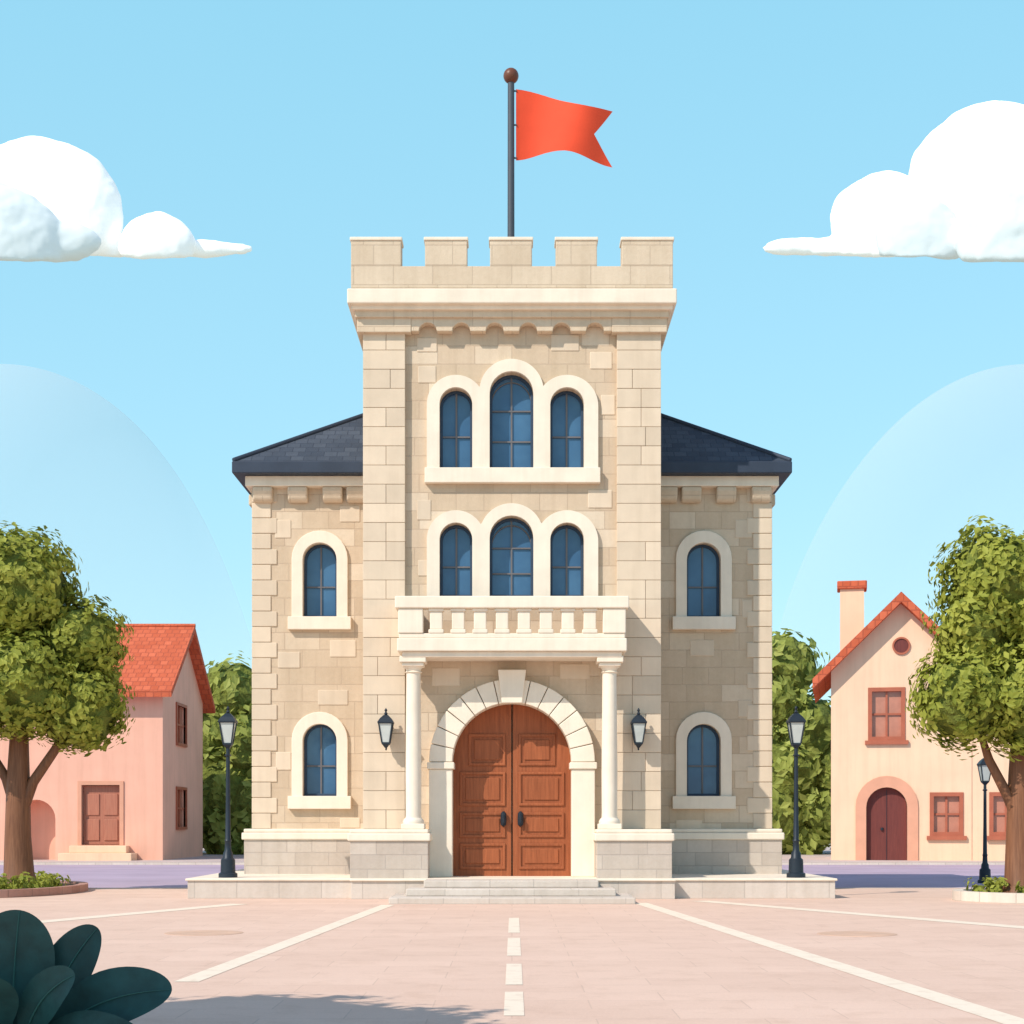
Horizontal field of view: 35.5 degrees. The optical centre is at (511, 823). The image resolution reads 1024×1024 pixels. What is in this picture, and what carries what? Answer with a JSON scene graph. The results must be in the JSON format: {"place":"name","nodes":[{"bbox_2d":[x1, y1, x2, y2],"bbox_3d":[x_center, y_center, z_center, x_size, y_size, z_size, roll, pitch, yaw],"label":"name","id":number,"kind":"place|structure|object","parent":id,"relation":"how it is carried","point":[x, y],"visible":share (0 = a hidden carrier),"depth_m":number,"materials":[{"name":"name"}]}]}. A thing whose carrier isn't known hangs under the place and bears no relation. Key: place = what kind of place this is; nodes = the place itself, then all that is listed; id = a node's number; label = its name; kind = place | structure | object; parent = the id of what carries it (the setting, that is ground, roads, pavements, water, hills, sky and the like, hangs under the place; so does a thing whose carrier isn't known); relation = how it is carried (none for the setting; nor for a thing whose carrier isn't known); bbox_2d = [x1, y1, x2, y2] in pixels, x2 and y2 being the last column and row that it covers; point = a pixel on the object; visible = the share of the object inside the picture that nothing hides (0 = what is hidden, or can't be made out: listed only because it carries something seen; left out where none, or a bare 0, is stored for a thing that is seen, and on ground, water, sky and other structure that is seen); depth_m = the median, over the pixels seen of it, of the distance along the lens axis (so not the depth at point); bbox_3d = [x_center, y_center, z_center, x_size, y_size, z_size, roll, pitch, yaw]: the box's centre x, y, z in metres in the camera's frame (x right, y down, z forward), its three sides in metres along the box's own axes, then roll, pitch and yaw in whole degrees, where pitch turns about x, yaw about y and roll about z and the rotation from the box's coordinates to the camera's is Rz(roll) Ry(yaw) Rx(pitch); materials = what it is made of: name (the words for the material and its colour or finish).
{"place":"outdoors","nodes":[
{"label":"outdoors","id":0,"kind":"place"},
{"bbox_2d":[0,136,251,262],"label":"cloud","id":1,"kind":"structure","parent":0,"point":[60,201],"depth_m":588.55,"materials":[{"name":"white"}]},
{"bbox_2d":[0,865,1004,887],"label":"road","id":2,"kind":"structure","parent":0,"point":[846,876],"depth_m":62.10,"materials":[{"name":"purple asphalt"}]},
{"bbox_2d":[0,862,1004,864],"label":"kerb","id":3,"kind":"structure","parent":2,"relation":"on","point":[783,863],"depth_m":76.80,"materials":[{"name":"concrete"}]},
{"bbox_2d":[977,758,990,882],"bbox_3d":[15.668,-0.208,53.000,0.480,4.336,0.480,0,0,0],"label":"street lamp","id":4,"kind":"object","parent":2,"relation":"on","point":[984,776],"visible":0.75,"depth_m":52.94,"materials":[{"name":"metal"}]},
{"bbox_2d":[0,847,1004,861],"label":"pavement","id":5,"kind":"structure","parent":0,"point":[825,856],"depth_m":81.10,"materials":[{"name":"beige concrete"}]},
{"bbox_2d":[58,845,136,860],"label":"door steps","id":6,"kind":"structure","parent":5,"relation":"on","point":[98,853],"depth_m":80.71,"materials":[{"name":"beige stone"}]},
{"bbox_2d":[0,650,202,859],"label":"walls","id":7,"kind":"structure","parent":5,"relation":"on","point":[151,764],"depth_m":82.00,"materials":[{"name":"pink paint"}]},
{"bbox_2d":[78,781,123,844],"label":"door frame","id":8,"kind":"object","parent":7,"relation":"attached to","point":[81,783],"visible":1,"depth_m":81.94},
{"bbox_2d":[84,786,119,843],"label":"door","id":9,"kind":"structure","parent":7,"relation":"attached to","point":[101,814],"depth_m":82.17,"materials":[{"name":"brown wood"}]},
{"bbox_2d":[113,627,214,712],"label":"roof","id":10,"kind":"structure","parent":7,"relation":"on","point":[153,668],"depth_m":84.80,"materials":[{"name":"tile"}]},
{"bbox_2d":[115,624,195,627],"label":"ridge tiles","id":11,"kind":"object","parent":10,"relation":"attached to","point":[161,625],"visible":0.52,"depth_m":87.19,"materials":[{"name":"tile"}]},
{"bbox_2d":[180,707,182,826],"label":"side window panes","id":12,"kind":"object","parent":7,"relation":"attached to","point":[181,791],"visible":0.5,"depth_m":87.38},
{"bbox_2d":[176,702,187,829],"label":"side window frames","id":13,"kind":"structure","parent":7,"relation":"attached to","point":[178,743],"depth_m":86.45,"materials":[{"name":"brown wood"}]},
{"bbox_2d":[831,604,971,860],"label":"gable walls","id":14,"kind":"structure","parent":5,"relation":"on","point":[922,767],"depth_m":81.42,"materials":[{"name":"beige paint"}]},
{"bbox_2d":[840,589,863,650],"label":"chimney stack","id":15,"kind":"object","parent":14,"relation":"on","point":[851,614],"visible":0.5,"depth_m":84.74,"materials":[{"name":"beige paint"}]},
{"bbox_2d":[837,580,866,592],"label":"chimney cap","id":16,"kind":"object","parent":15,"relation":"on","point":[860,584],"visible":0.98,"depth_m":84.59,"materials":[{"name":"brick"}]},
{"bbox_2d":[813,592,938,702],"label":"roof","id":17,"kind":"structure","parent":14,"relation":"on","point":[821,683],"depth_m":81.06,"materials":[{"name":"tile"}]},
{"bbox_2d":[866,788,906,859],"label":"arched door","id":18,"kind":"structure","parent":14,"relation":"attached to","point":[896,827],"depth_m":81.68,"materials":[{"name":"red wood"}]},
{"bbox_2d":[881,789,886,859],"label":"door details","id":19,"kind":"object","parent":18,"relation":"attached to","point":[886,824],"depth_m":81.66,"materials":[{"name":"metal"}]},
{"bbox_2d":[856,776,917,860],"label":"door surround","id":20,"kind":"object","parent":14,"relation":"attached to","point":[869,788],"visible":0.91,"depth_m":81.33,"materials":[{"name":"pink paint"}]},
{"bbox_2d":[865,637,1006,839],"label":"window frames","id":21,"kind":"structure","parent":14,"relation":"attached to","point":[946,835],"depth_m":80.96,"materials":[{"name":"red wood"}]},
{"bbox_2d":[894,639,908,652],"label":"round window pane","id":22,"kind":"object","parent":21,"relation":"attached to","point":[901,645],"visible":1,"depth_m":81.27,"materials":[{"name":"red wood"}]},
{"bbox_2d":[872,691,1004,831],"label":"window panes","id":23,"kind":"object","parent":21,"relation":"in","point":[879,721],"visible":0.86,"depth_m":81.16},
{"bbox_2d":[972,735,1009,860],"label":"side wing walls","id":24,"kind":"structure","parent":5,"relation":"on","point":[995,850],"depth_m":80.56,"materials":[{"name":"beige paint"}]},
{"bbox_2d":[0,888,1023,1023],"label":"plaza pavement","id":25,"kind":"structure","parent":0,"point":[580,963],"depth_m":22.01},
{"bbox_2d":[0,870,87,897],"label":"tree planter","id":26,"kind":"object","parent":25,"relation":"on","point":[43,883],"visible":0.99,"depth_m":42.15,"materials":[{"name":"red stone"}]},
{"bbox_2d":[0,520,134,882],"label":"broadleaf tree","id":27,"kind":"object","parent":26,"relation":"on","point":[60,684],"visible":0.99,"depth_m":43.20,"materials":[{"name":"green plant"}]},
{"bbox_2d":[0,910,171,1023],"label":"broadleaf plant","id":28,"kind":"object","parent":25,"relation":"on","point":[44,979],"visible":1,"depth_m":13.09,"materials":[{"name":"green plant"}]},
{"bbox_2d":[164,930,242,935],"bbox_3d":[-5.228,1.855,27.156,1.320,0.029,1.320,0,0,0],"label":"manhole cover","id":29,"kind":"object","parent":25,"relation":"on","point":[204,932],"visible":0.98,"depth_m":27.15,"materials":[{"name":"stone"}]},
{"bbox_2d":[185,237,836,903],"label":"castle building","id":30,"kind":"structure","parent":25,"relation":"on","point":[511,547],"depth_m":41.00,"materials":[{"name":"stone"}]},
{"bbox_2d":[218,706,237,877],"bbox_3d":[-7.171,-0.818,40.400,0.480,4.336,0.480,0,0,0],"label":"street lamp","id":31,"kind":"object","parent":30,"relation":"on","point":[227,721],"visible":1,"depth_m":40.30,"materials":[{"name":"metal"}]},
{"bbox_2d":[377,708,393,749],"bbox_3d":[-3.193,-2.403,40.590,0.402,1.072,0.541,0,0,0],"label":"wall lantern","id":32,"kind":"object","parent":30,"relation":"attached to","point":[385,721],"depth_m":40.39,"materials":[{"name":"metal"}]},
{"bbox_2d":[304,375,718,795],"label":"window frames","id":33,"kind":"structure","parent":30,"relation":"in","point":[498,381],"depth_m":41.27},
{"bbox_2d":[307,379,716,793],"bbox_3d":[-0.007,-6.172,42.590,11.291,10.761,2.500,0,0,0],"label":"window glass","id":34,"kind":"structure","parent":30,"relation":"in","point":[501,422],"depth_m":41.34,"materials":[{"name":"blue glass"}]},
{"bbox_2d":[453,704,570,875],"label":"door leaves","id":35,"kind":"structure","parent":30,"relation":"in","point":[495,720],"depth_m":41.45,"materials":[{"name":"brown wood"}]},
{"bbox_2d":[460,734,563,868],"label":"door panels","id":36,"kind":"structure","parent":30,"relation":"in","point":[475,788],"depth_m":41.42,"materials":[{"name":"brown wood"}]},
{"bbox_2d":[503,68,612,236],"bbox_3d":[1.270,-17.174,44.024,3.016,7.212,0.471,0,0,0],"label":"flagpole with flag","id":37,"kind":"object","parent":30,"relation":"on","point":[544,124],"visible":0.96,"depth_m":43.95,"materials":[{"name":"fabric"}]},
{"bbox_2d":[630,708,646,749],"bbox_3d":[3.206,-2.403,40.590,0.402,1.072,0.541,0,0,0],"label":"wall lantern","id":38,"kind":"object","parent":30,"relation":"attached to","point":[638,722],"depth_m":40.39,"materials":[{"name":"metal"}]},
{"bbox_2d":[786,706,805,877],"bbox_3d":[7.171,-0.818,40.400,0.480,4.336,0.480,0,0,0],"label":"street lamp","id":39,"kind":"object","parent":30,"relation":"on","point":[796,721],"visible":1,"depth_m":40.30,"materials":[{"name":"metal"}]},
{"bbox_2d":[40,901,1023,1023],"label":"pavement markings","id":40,"kind":"object","parent":25,"relation":"on","point":[513,1003],"visible":0.97,"depth_m":22.46,"materials":[{"name":"paint"}]},
{"bbox_2d":[817,931,896,936],"bbox_3d":[5.802,1.855,26.909,1.320,0.029,1.320,0,0,0],"label":"manhole cover","id":41,"kind":"object","parent":25,"relation":"on","point":[856,933],"visible":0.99,"depth_m":26.90,"materials":[{"name":"stone"}]},
{"bbox_2d":[952,876,1023,903],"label":"tree planter","id":42,"kind":"object","parent":25,"relation":"on","point":[991,892],"visible":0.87,"depth_m":38.00,"materials":[{"name":"stone"}]},
{"bbox_2d":[905,515,1023,892],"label":"broadleaf tree","id":43,"kind":"object","parent":42,"relation":"in","point":[973,690],"visible":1,"depth_m":37.70,"materials":[{"name":"green plant"}]},
{"bbox_2d":[0,0,1023,706],"label":"sky","id":44,"kind":"structure","parent":0,"point":[290,131],"materials":[{"name":"blue"}]},
{"bbox_2d":[763,100,1023,261],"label":"cloud","id":45,"kind":"structure","parent":0,"point":[957,192],"depth_m":585.84,"materials":[{"name":"white"}]},
{"bbox_3d":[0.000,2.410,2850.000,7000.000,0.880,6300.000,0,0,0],"label":"ground","id":46,"kind":"structure","parent":0,"visible":0},
{"bbox_2d":[203,628,830,854],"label":"distant trees","id":47,"kind":"object","parent":46,"relation":"on","point":[795,671],"visible":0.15,"depth_m":96.14,"materials":[{"name":"green plant"}]}
]}

